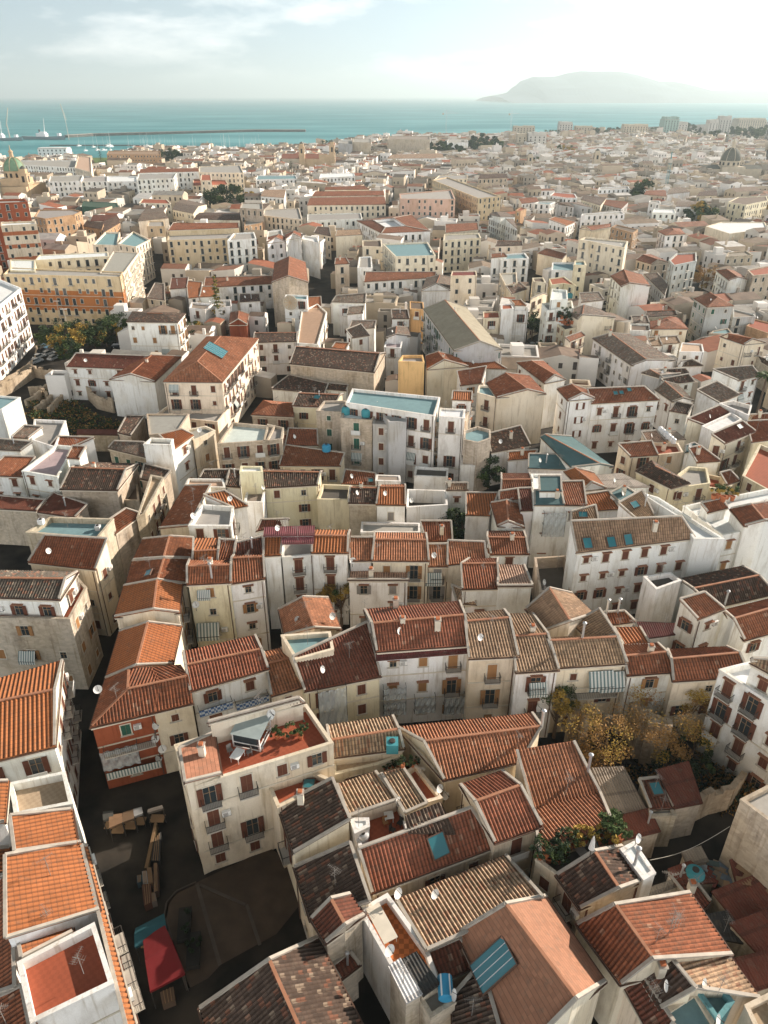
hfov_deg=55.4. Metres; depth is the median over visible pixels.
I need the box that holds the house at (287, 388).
[271,374,328,401]
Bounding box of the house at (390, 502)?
[376,483,405,521]
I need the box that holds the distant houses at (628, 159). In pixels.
[0,126,767,408]
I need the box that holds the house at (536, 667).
[509,612,559,737]
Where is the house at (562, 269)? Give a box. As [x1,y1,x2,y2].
[551,262,573,281]
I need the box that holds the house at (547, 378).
[516,360,565,428]
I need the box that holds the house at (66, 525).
[25,513,125,595]
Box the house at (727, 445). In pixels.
[708,420,755,475]
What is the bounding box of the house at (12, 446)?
[0,436,35,459]
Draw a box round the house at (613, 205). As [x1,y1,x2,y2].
[602,200,627,211]
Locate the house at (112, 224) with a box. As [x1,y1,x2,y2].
[102,216,121,236]
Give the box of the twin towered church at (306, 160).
[281,139,335,167]
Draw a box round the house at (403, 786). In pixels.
[380,766,427,820]
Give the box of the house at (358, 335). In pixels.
[346,323,369,350]
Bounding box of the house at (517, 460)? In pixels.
[507,447,537,472]
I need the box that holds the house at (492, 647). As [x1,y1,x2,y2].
[462,608,519,719]
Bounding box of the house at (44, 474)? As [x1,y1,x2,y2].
[21,439,88,497]
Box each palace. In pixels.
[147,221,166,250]
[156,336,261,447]
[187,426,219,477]
[387,136,429,154]
[725,196,767,221]
[739,444,767,493]
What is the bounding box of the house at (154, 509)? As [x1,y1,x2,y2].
[136,475,169,539]
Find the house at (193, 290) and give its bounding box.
[187,280,202,306]
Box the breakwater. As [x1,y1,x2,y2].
[65,129,305,137]
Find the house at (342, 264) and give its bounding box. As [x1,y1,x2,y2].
[334,256,349,294]
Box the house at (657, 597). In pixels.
[633,562,681,626]
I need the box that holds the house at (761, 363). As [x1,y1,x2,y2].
[755,354,767,389]
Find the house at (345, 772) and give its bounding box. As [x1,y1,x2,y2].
[334,754,402,782]
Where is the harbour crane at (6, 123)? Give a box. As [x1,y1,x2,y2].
[6,108,9,137]
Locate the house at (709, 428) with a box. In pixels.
[698,412,741,448]
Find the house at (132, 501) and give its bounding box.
[124,484,140,510]
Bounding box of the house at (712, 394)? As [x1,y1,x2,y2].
[692,380,739,414]
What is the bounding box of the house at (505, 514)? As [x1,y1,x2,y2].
[490,498,524,530]
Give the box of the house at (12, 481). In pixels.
[0,455,35,496]
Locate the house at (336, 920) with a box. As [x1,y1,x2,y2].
[309,891,366,981]
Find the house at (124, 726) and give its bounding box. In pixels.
[89,667,166,788]
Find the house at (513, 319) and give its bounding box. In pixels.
[499,295,527,344]
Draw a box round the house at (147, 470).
[139,463,174,508]
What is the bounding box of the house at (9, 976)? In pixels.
[0,878,20,992]
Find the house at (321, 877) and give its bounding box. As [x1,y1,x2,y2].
[292,840,371,938]
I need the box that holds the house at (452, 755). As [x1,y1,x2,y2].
[400,709,546,813]
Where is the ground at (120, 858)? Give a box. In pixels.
[0,122,767,1023]
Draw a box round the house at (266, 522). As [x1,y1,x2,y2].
[255,510,289,535]
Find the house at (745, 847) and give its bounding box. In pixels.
[718,785,767,888]
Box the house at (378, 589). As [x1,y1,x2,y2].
[347,564,409,627]
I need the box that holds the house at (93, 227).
[83,221,103,238]
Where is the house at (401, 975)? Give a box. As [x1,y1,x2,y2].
[360,893,439,1023]
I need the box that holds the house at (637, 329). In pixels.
[629,323,650,336]
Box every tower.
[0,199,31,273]
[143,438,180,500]
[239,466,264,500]
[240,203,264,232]
[526,152,533,165]
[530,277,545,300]
[592,149,600,163]
[665,250,696,297]
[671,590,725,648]
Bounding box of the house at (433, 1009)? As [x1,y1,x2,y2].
[419,987,458,1023]
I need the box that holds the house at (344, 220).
[307,213,361,228]
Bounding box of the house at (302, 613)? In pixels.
[277,595,341,635]
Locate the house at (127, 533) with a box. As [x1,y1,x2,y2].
[110,507,141,578]
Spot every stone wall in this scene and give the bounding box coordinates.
[0,345,37,382]
[0,365,52,395]
[24,384,47,406]
[28,385,47,398]
[34,394,53,411]
[47,394,63,413]
[85,386,115,412]
[564,709,588,746]
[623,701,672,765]
[695,770,746,820]
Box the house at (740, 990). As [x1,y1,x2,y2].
[679,957,759,1023]
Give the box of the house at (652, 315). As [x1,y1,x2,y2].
[645,306,677,320]
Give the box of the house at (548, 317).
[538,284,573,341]
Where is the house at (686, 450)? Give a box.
[681,442,698,470]
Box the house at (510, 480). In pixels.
[500,472,532,489]
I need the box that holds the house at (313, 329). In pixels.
[297,304,328,347]
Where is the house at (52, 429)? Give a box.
[31,419,68,458]
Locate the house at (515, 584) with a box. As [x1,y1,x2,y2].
[496,564,533,612]
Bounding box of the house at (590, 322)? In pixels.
[570,304,615,354]
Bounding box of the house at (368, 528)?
[360,522,419,535]
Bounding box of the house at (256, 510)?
[244,483,266,536]
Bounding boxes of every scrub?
[25,389,121,435]
[605,746,759,815]
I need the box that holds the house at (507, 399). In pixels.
[475,372,545,443]
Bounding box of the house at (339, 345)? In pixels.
[331,341,349,349]
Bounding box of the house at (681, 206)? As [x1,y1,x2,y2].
[674,201,697,221]
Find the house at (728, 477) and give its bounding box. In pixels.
[719,466,739,493]
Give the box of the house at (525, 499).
[517,487,532,544]
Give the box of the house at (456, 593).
[450,579,476,612]
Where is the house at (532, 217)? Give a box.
[523,215,534,224]
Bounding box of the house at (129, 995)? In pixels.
[80,843,144,1023]
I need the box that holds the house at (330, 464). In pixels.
[278,444,344,484]
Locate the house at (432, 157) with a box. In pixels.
[387,153,443,161]
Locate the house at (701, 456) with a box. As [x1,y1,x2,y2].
[685,445,720,474]
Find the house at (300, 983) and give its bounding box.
[197,935,363,1023]
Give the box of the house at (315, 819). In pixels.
[278,776,351,899]
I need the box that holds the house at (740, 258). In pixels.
[724,251,752,266]
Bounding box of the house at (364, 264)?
[357,256,372,292]
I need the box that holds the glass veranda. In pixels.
[230,715,271,751]
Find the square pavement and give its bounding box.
[164,849,297,990]
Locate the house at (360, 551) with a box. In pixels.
[349,536,374,571]
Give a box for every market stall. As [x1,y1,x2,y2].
[103,810,115,834]
[109,813,125,842]
[122,809,137,836]
[133,807,146,829]
[147,805,166,826]
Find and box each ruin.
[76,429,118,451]
[406,486,447,530]
[531,554,570,599]
[637,769,674,811]
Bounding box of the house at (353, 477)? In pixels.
[341,468,375,485]
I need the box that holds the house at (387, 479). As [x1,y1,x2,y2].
[375,474,400,485]
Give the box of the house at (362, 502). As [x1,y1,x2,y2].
[348,477,377,535]
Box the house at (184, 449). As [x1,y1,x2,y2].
[158,426,196,490]
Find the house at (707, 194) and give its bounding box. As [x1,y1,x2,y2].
[696,190,716,200]
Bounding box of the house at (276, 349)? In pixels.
[253,331,297,374]
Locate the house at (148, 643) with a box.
[104,620,184,679]
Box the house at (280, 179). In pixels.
[256,175,296,187]
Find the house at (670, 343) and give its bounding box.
[658,335,680,356]
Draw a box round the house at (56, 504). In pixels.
[37,492,89,518]
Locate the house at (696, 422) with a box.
[679,404,729,470]
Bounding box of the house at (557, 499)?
[527,474,586,567]
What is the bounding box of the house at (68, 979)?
[17,922,122,1023]
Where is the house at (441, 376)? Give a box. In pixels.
[425,351,468,406]
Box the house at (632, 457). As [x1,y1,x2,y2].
[614,440,682,478]
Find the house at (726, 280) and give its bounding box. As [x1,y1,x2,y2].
[710,268,747,292]
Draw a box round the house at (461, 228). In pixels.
[445,222,478,233]
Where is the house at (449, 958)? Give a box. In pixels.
[429,936,470,988]
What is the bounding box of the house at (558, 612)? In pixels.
[524,584,591,636]
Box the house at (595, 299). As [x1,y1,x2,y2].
[578,289,603,308]
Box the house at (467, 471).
[460,455,474,490]
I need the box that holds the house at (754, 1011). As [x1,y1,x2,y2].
[736,993,767,1023]
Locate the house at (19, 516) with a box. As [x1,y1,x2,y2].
[0,494,46,545]
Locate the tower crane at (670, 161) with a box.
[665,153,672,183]
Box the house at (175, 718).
[150,664,197,772]
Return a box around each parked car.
[30,357,43,363]
[32,353,44,357]
[37,347,48,352]
[41,350,53,355]
[47,354,57,360]
[111,342,119,347]
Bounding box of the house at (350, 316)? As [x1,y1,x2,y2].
[339,305,376,351]
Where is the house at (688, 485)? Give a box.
[635,460,709,510]
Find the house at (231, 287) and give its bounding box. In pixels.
[203,275,273,308]
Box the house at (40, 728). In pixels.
[0,659,81,811]
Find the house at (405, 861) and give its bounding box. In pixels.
[357,805,490,905]
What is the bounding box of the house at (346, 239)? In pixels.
[335,229,362,257]
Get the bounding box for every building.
[0,279,33,380]
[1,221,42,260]
[3,251,145,326]
[20,160,76,174]
[34,209,83,235]
[37,147,71,155]
[48,175,138,196]
[75,156,93,176]
[92,232,120,256]
[107,151,161,164]
[118,231,155,284]
[126,311,191,354]
[137,173,178,192]
[139,168,198,188]
[139,199,173,225]
[167,222,238,269]
[174,690,334,874]
[186,554,237,646]
[191,537,219,559]
[192,175,228,201]
[199,165,244,197]
[218,536,236,559]
[227,232,257,271]
[230,550,270,650]
[233,532,269,627]
[262,537,285,628]
[263,208,302,230]
[263,516,314,602]
[267,229,282,260]
[267,234,286,261]
[283,294,321,338]
[285,230,301,259]
[302,235,320,278]
[307,186,385,219]
[311,524,351,624]
[316,388,474,483]
[338,140,352,153]
[352,138,370,153]
[381,242,435,270]
[398,355,424,394]
[399,190,454,218]
[421,299,502,363]
[432,177,500,220]
[435,175,466,183]
[443,233,480,272]
[447,140,467,147]
[450,271,476,304]
[478,174,507,186]
[488,213,517,240]
[490,250,528,281]
[491,212,514,240]
[495,240,522,253]
[512,125,534,132]
[515,133,526,142]
[515,207,525,223]
[527,132,546,143]
[533,202,554,216]
[554,202,592,217]
[557,121,572,132]
[562,493,724,613]
[566,503,598,555]
[572,261,586,297]
[574,125,592,133]
[576,237,627,277]
[578,211,624,239]
[598,186,629,193]
[610,224,637,250]
[621,124,647,132]
[647,200,660,218]
[655,228,685,247]
[659,116,679,132]
[678,121,687,130]
[686,292,755,341]
[696,656,767,791]
[704,119,718,132]
[717,115,731,138]
[731,118,766,129]
[744,266,767,299]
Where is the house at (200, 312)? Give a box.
[189,300,214,324]
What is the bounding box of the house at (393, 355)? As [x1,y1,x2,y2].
[384,341,402,377]
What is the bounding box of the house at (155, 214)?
[138,207,168,237]
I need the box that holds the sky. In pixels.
[0,0,767,96]
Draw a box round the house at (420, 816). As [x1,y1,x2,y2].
[405,802,455,834]
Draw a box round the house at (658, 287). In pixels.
[644,272,667,301]
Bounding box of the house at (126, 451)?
[107,440,146,492]
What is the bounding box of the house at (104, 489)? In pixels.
[59,462,142,517]
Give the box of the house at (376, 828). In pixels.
[350,805,406,866]
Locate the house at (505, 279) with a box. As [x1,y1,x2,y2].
[496,272,516,304]
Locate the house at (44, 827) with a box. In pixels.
[8,807,79,850]
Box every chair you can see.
[226,743,232,754]
[246,745,251,756]
[382,815,388,825]
[389,822,395,832]
[397,816,403,827]
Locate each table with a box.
[137,875,142,888]
[142,870,147,883]
[142,884,152,910]
[144,822,158,870]
[147,867,153,889]
[151,832,161,864]
[151,893,157,907]
[153,863,159,897]
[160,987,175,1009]
[229,747,244,764]
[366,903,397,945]
[384,811,393,820]
[573,846,587,855]
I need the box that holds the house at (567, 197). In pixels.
[550,192,576,201]
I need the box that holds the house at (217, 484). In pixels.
[185,478,225,491]
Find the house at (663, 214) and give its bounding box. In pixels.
[651,209,675,221]
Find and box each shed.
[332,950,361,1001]
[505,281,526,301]
[590,766,645,813]
[616,808,660,858]
[648,790,676,846]
[649,871,676,895]
[656,761,702,838]
[667,860,715,894]
[669,871,712,910]
[680,846,708,865]
[706,875,767,921]
[707,910,743,957]
[728,859,743,881]
[729,908,767,956]
[733,950,767,995]
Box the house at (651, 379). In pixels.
[640,367,680,393]
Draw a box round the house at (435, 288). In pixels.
[421,274,450,306]
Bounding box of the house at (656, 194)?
[644,190,666,199]
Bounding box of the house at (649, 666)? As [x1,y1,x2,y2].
[612,641,671,733]
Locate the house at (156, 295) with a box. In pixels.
[147,283,168,307]
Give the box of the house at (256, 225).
[244,220,262,229]
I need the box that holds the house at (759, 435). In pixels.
[739,418,767,480]
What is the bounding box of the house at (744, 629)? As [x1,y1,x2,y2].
[715,598,767,661]
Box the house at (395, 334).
[386,323,410,354]
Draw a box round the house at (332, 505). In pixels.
[317,484,349,529]
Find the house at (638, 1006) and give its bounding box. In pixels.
[615,976,675,1023]
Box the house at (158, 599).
[113,578,193,649]
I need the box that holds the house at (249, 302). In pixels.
[239,293,260,312]
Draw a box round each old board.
[735,876,750,885]
[736,864,750,875]
[742,873,753,882]
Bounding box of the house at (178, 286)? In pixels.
[169,277,189,315]
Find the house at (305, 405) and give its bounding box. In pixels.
[292,385,343,427]
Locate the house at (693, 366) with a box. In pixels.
[676,358,702,375]
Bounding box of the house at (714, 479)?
[706,474,735,499]
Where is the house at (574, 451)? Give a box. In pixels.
[539,433,613,473]
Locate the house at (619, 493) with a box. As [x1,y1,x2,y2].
[609,481,634,501]
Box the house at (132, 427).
[117,414,147,441]
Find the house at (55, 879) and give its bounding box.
[3,839,110,968]
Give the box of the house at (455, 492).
[444,472,468,517]
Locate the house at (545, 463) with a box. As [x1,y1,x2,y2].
[527,453,565,479]
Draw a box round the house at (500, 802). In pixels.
[456,769,543,877]
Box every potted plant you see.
[270,725,282,739]
[274,722,289,739]
[289,721,304,736]
[293,726,307,739]
[391,759,398,768]
[396,755,407,767]
[408,754,419,767]
[529,838,547,860]
[533,833,556,859]
[543,841,564,855]
[545,839,559,863]
[546,841,567,865]
[552,826,572,853]
[555,832,578,855]
[557,307,568,319]
[557,853,570,865]
[558,833,570,852]
[566,833,576,849]
[569,832,585,848]
[573,824,594,842]
[580,826,592,843]
[581,824,601,839]
[595,830,608,842]
[598,810,615,847]
[599,811,622,838]
[609,823,623,845]
[610,807,625,824]
[611,822,633,844]
[710,483,721,499]
[714,484,724,498]
[719,484,733,501]
[724,486,733,499]
[727,486,739,501]
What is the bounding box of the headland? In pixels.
[475,71,767,102]
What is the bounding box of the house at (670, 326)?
[649,318,688,357]
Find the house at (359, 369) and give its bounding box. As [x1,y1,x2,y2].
[289,346,385,396]
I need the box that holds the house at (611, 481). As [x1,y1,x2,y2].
[596,473,650,493]
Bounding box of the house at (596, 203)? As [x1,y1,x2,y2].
[581,195,605,211]
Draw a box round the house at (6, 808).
[0,778,13,846]
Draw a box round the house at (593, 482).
[563,465,606,492]
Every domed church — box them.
[0,147,46,197]
[699,136,761,177]
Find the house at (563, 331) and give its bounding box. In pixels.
[555,324,575,345]
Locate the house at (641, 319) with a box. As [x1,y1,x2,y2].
[629,314,649,329]
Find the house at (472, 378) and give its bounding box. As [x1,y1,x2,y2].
[456,365,486,422]
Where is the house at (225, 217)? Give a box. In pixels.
[194,212,241,232]
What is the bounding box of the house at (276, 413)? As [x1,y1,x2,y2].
[251,396,297,438]
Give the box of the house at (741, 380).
[710,365,758,404]
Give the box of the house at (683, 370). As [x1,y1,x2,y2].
[659,367,688,373]
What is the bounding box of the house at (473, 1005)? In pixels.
[450,972,500,1023]
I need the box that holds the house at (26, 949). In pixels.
[17,903,75,958]
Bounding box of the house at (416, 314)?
[409,301,423,343]
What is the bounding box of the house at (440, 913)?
[394,853,543,951]
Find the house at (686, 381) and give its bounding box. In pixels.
[661,373,694,395]
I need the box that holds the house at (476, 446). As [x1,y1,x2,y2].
[463,426,490,490]
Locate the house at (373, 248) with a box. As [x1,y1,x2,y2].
[362,239,381,269]
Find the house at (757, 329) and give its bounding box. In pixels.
[744,316,767,338]
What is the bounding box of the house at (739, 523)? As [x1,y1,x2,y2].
[682,488,767,581]
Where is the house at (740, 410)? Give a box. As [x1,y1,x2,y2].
[719,400,751,420]
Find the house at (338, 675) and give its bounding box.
[281,620,381,730]
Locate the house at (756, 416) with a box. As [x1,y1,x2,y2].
[748,406,767,419]
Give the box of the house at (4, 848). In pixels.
[0,845,11,878]
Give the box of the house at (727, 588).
[671,565,767,646]
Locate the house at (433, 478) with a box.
[414,466,447,489]
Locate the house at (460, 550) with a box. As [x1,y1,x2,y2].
[446,539,486,601]
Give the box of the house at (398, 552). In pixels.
[371,531,429,604]
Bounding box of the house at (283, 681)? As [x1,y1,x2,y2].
[264,647,302,702]
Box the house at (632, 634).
[614,618,650,644]
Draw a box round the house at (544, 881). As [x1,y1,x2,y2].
[532,841,614,902]
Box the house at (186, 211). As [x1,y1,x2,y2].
[172,199,206,222]
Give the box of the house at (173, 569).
[125,556,196,647]
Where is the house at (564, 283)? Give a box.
[546,277,576,302]
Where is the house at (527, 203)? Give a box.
[518,197,539,210]
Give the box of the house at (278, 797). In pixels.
[269,772,328,867]
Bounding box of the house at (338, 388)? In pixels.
[326,382,348,400]
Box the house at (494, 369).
[462,356,506,384]
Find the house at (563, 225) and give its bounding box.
[548,216,574,238]
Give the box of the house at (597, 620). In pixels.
[576,607,618,635]
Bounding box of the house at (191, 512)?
[158,483,241,540]
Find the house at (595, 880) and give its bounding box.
[552,833,655,936]
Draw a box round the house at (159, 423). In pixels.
[146,414,190,437]
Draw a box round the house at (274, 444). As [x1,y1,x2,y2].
[263,424,284,468]
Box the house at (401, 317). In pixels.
[391,309,409,326]
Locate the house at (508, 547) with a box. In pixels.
[486,524,529,565]
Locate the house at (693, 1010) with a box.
[668,996,724,1023]
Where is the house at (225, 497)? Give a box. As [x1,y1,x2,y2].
[203,489,249,539]
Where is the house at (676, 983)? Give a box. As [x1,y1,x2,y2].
[641,955,696,1011]
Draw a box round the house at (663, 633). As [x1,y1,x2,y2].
[637,613,675,648]
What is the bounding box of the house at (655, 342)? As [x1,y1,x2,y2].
[646,334,662,350]
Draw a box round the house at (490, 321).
[482,306,500,333]
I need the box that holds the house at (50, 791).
[10,771,86,842]
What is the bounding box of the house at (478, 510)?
[464,491,497,543]
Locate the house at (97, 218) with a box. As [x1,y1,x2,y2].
[91,214,121,231]
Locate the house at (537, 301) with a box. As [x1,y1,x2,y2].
[527,290,547,338]
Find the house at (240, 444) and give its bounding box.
[217,422,274,468]
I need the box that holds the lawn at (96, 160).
[93,158,106,164]
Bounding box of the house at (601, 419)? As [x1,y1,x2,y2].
[552,383,659,452]
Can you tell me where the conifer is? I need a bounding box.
[210,275,228,324]
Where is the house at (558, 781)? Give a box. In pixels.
[515,740,614,880]
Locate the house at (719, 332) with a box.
[708,328,731,335]
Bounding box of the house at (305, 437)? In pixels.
[285,427,318,447]
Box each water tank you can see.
[37,518,44,524]
[94,524,101,530]
[322,443,330,452]
[341,406,349,415]
[358,832,368,843]
[361,408,369,417]
[386,737,397,753]
[437,973,452,1002]
[671,438,676,443]
[685,864,704,882]
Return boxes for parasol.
[588,835,594,854]
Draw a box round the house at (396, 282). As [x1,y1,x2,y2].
[364,271,435,301]
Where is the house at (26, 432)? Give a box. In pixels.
[11,424,42,458]
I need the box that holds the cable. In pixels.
[652,826,729,859]
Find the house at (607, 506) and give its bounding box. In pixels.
[586,490,618,517]
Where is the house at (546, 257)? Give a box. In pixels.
[536,248,567,275]
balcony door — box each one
[0,767,5,778]
[22,756,51,775]
[59,715,64,737]
[61,695,65,715]
[63,671,68,698]
[66,739,72,765]
[68,718,73,742]
[135,461,142,471]
[152,501,156,517]
[155,519,159,533]
[157,493,160,507]
[158,325,167,333]
[160,509,164,522]
[170,325,175,333]
[171,399,181,408]
[181,600,184,622]
[184,623,187,642]
[190,385,196,394]
[190,399,200,408]
[191,421,196,427]
[195,528,204,537]
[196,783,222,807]
[205,423,214,429]
[206,809,221,826]
[210,831,224,847]
[213,528,228,537]
[222,463,234,467]
[223,446,230,457]
[231,373,233,384]
[233,516,235,534]
[237,445,249,456]
[238,772,254,792]
[240,816,264,837]
[255,461,265,467]
[256,444,263,452]
[257,418,267,424]
[267,443,279,455]
[269,460,279,468]
[273,344,277,351]
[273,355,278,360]
[278,419,288,429]
[283,830,291,864]
[293,557,303,572]
[294,576,304,590]
[298,301,305,308]
[311,469,323,479]
[315,689,330,707]
[325,555,334,569]
[325,574,335,587]
[329,469,335,479]
[345,774,361,780]
[353,422,359,430]
[353,438,359,448]
[376,412,386,419]
[390,348,394,356]
[406,416,416,428]
[406,565,421,578]
[407,585,420,598]
[408,435,413,445]
[420,437,430,449]
[422,455,428,463]
[423,419,429,430]
[429,586,444,598]
[433,568,441,572]
[434,455,437,465]
[442,677,460,693]
[443,455,454,466]
[447,421,454,431]
[447,655,458,668]
[480,688,499,704]
[482,416,487,426]
[483,399,488,410]
[486,663,498,679]
[487,321,494,328]
[504,557,514,563]
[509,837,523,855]
[517,314,524,321]
[525,674,545,691]
[526,698,539,713]
[545,335,551,341]
[548,312,552,320]
[561,891,572,915]
[606,365,610,374]
[609,423,616,433]
[612,406,619,416]
[623,422,634,432]
[626,405,637,416]
[636,457,649,468]
[667,345,672,352]
[693,488,702,500]
[708,719,722,740]
[710,697,731,723]
[712,445,719,456]
[720,458,729,470]
[720,676,735,698]
[730,735,746,756]
[731,454,737,465]
[733,713,755,740]
[735,439,741,450]
[739,380,745,390]
[739,692,763,719]
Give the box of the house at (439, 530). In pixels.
[419,513,452,581]
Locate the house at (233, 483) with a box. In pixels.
[225,468,242,499]
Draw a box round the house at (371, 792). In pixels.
[337,770,398,840]
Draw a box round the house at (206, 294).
[199,286,216,314]
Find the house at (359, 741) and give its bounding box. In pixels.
[325,714,405,765]
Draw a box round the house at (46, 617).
[0,570,102,688]
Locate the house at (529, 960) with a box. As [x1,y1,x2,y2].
[460,893,607,1023]
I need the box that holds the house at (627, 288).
[605,269,650,318]
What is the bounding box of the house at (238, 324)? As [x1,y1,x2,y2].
[228,310,249,336]
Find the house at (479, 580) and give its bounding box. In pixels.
[460,557,499,612]
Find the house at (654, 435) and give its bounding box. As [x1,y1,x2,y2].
[641,429,666,441]
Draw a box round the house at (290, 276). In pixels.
[271,256,308,326]
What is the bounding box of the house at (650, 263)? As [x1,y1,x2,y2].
[635,254,668,278]
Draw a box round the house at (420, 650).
[362,592,467,723]
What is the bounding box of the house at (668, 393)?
[653,380,694,429]
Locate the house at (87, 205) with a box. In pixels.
[82,201,117,214]
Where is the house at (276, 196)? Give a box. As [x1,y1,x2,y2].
[261,189,286,208]
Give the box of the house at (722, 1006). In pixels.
[698,970,734,1023]
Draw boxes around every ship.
[0,122,22,140]
[22,118,65,139]
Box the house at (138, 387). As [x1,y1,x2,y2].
[109,354,181,417]
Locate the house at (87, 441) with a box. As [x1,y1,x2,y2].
[47,435,97,461]
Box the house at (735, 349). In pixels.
[712,333,765,372]
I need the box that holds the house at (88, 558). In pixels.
[27,533,118,635]
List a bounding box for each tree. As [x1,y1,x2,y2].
[33,318,65,347]
[46,321,86,354]
[53,337,81,359]
[67,318,95,348]
[73,320,108,348]
[84,314,121,346]
[101,311,127,341]
[159,149,176,161]
[162,148,182,158]
[190,320,202,324]
[203,184,244,204]
[315,584,336,595]
[321,583,349,626]
[430,140,448,149]
[438,507,464,538]
[440,143,466,151]
[454,512,464,527]
[462,133,498,149]
[477,455,505,488]
[493,138,503,147]
[526,311,539,339]
[541,684,580,738]
[557,144,574,149]
[557,701,649,768]
[579,742,609,766]
[593,127,609,133]
[627,684,714,764]
[629,179,654,195]
[649,749,700,779]
[667,726,715,774]
[679,689,710,716]
[683,200,719,220]
[687,127,701,133]
[688,122,696,129]
[693,265,719,290]
[697,130,726,136]
[729,125,767,135]
[736,128,767,138]
[755,370,767,412]
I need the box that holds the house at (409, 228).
[357,214,430,244]
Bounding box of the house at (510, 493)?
[498,487,517,501]
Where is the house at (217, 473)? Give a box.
[199,460,228,489]
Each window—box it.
[0,649,7,659]
[9,478,18,486]
[10,603,27,615]
[15,625,33,636]
[23,649,40,660]
[26,475,36,485]
[38,604,55,616]
[44,479,53,487]
[58,739,62,755]
[59,651,69,659]
[65,760,70,782]
[67,588,74,605]
[68,674,75,682]
[72,784,77,807]
[74,379,80,385]
[74,615,81,631]
[74,764,78,782]
[81,639,87,654]
[83,601,88,613]
[87,662,93,677]
[88,379,95,386]
[89,621,95,638]
[90,599,96,606]
[95,620,102,629]
[95,647,100,659]
[101,566,108,580]
[105,391,111,396]
[107,591,113,601]
[114,456,119,462]
[119,723,133,737]
[169,732,188,745]
[170,712,181,723]
[182,444,187,455]
[184,460,189,471]
[189,812,193,829]
[191,828,197,851]
[203,688,221,703]
[205,453,209,461]
[205,587,215,597]
[209,608,218,615]
[209,712,222,718]
[210,385,216,392]
[214,852,227,865]
[242,584,253,593]
[243,601,257,613]
[243,677,256,692]
[247,620,257,630]
[249,840,262,852]
[259,344,263,350]
[260,355,265,361]
[273,490,280,498]
[276,762,289,778]
[283,295,296,309]
[299,412,307,419]
[299,503,309,512]
[300,489,307,495]
[300,518,310,525]
[303,919,308,938]
[307,751,326,767]
[326,415,330,420]
[326,429,332,436]
[350,408,357,415]
[356,683,366,696]
[357,584,370,594]
[357,703,367,715]
[359,616,365,622]
[378,427,384,435]
[378,443,384,450]
[378,457,384,465]
[382,565,390,572]
[387,512,394,520]
[387,660,399,668]
[387,682,398,688]
[388,584,397,594]
[407,470,412,478]
[417,657,428,667]
[417,680,428,692]
[425,874,444,886]
[448,472,453,479]
[453,496,460,503]
[456,404,465,411]
[467,859,479,869]
[483,713,492,717]
[536,873,550,894]
[560,715,567,726]
[567,673,578,681]
[572,430,580,437]
[574,416,582,423]
[575,590,587,600]
[576,402,584,409]
[578,573,588,582]
[581,555,592,564]
[591,441,597,448]
[592,424,601,432]
[593,587,606,598]
[594,692,610,702]
[594,713,603,723]
[596,408,603,415]
[597,571,608,579]
[600,551,612,563]
[607,441,613,447]
[611,602,621,609]
[613,586,624,594]
[616,468,624,473]
[617,568,627,577]
[620,455,625,465]
[620,549,631,560]
[629,599,638,610]
[632,582,641,593]
[634,564,647,576]
[640,422,649,429]
[640,546,651,558]
[640,698,652,707]
[641,676,658,689]
[646,406,652,411]
[648,483,654,493]
[654,562,666,573]
[658,544,670,555]
[665,456,671,464]
[669,704,686,716]
[671,640,684,648]
[673,560,685,571]
[675,491,682,500]
[677,616,692,633]
[696,703,708,714]
[698,642,708,646]
[702,620,714,631]
[703,684,713,693]
[719,560,729,569]
[720,319,726,323]
[724,538,735,550]
[725,755,739,773]
[735,318,740,325]
[745,482,752,491]
[746,639,761,652]
[746,772,765,789]
[754,675,767,694]
[755,752,767,771]
[762,731,767,747]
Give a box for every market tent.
[134,914,167,963]
[143,925,188,1008]
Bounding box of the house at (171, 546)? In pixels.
[133,535,193,559]
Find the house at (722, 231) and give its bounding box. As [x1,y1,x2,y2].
[704,222,765,240]
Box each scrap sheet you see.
[706,860,719,867]
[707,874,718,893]
[713,866,725,872]
[713,869,727,886]
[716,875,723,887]
[719,861,728,870]
[720,873,732,883]
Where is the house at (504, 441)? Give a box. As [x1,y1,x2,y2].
[488,425,530,485]
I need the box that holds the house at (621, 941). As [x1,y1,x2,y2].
[574,890,733,1023]
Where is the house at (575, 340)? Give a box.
[564,328,584,354]
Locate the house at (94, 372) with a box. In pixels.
[66,352,148,400]
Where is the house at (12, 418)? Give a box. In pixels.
[0,395,26,438]
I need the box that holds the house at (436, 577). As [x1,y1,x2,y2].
[425,542,448,602]
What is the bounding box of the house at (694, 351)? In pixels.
[676,342,703,366]
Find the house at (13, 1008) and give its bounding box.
[0,983,29,1023]
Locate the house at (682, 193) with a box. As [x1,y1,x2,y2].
[666,187,689,201]
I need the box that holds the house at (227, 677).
[182,634,269,735]
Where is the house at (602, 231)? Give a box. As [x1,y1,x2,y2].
[579,223,610,238]
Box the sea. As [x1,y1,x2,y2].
[0,97,767,157]
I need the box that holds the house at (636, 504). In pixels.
[617,487,654,517]
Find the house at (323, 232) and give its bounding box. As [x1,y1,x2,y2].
[313,226,331,259]
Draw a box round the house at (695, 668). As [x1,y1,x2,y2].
[660,645,745,738]
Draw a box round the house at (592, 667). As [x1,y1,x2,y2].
[546,621,628,732]
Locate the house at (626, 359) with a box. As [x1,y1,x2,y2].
[591,329,675,386]
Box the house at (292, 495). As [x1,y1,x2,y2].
[262,467,322,529]
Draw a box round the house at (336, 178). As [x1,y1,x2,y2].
[319,173,354,183]
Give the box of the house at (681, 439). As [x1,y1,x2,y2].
[661,428,685,449]
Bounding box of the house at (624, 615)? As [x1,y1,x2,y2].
[604,598,635,626]
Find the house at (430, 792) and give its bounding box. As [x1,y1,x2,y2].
[407,764,442,806]

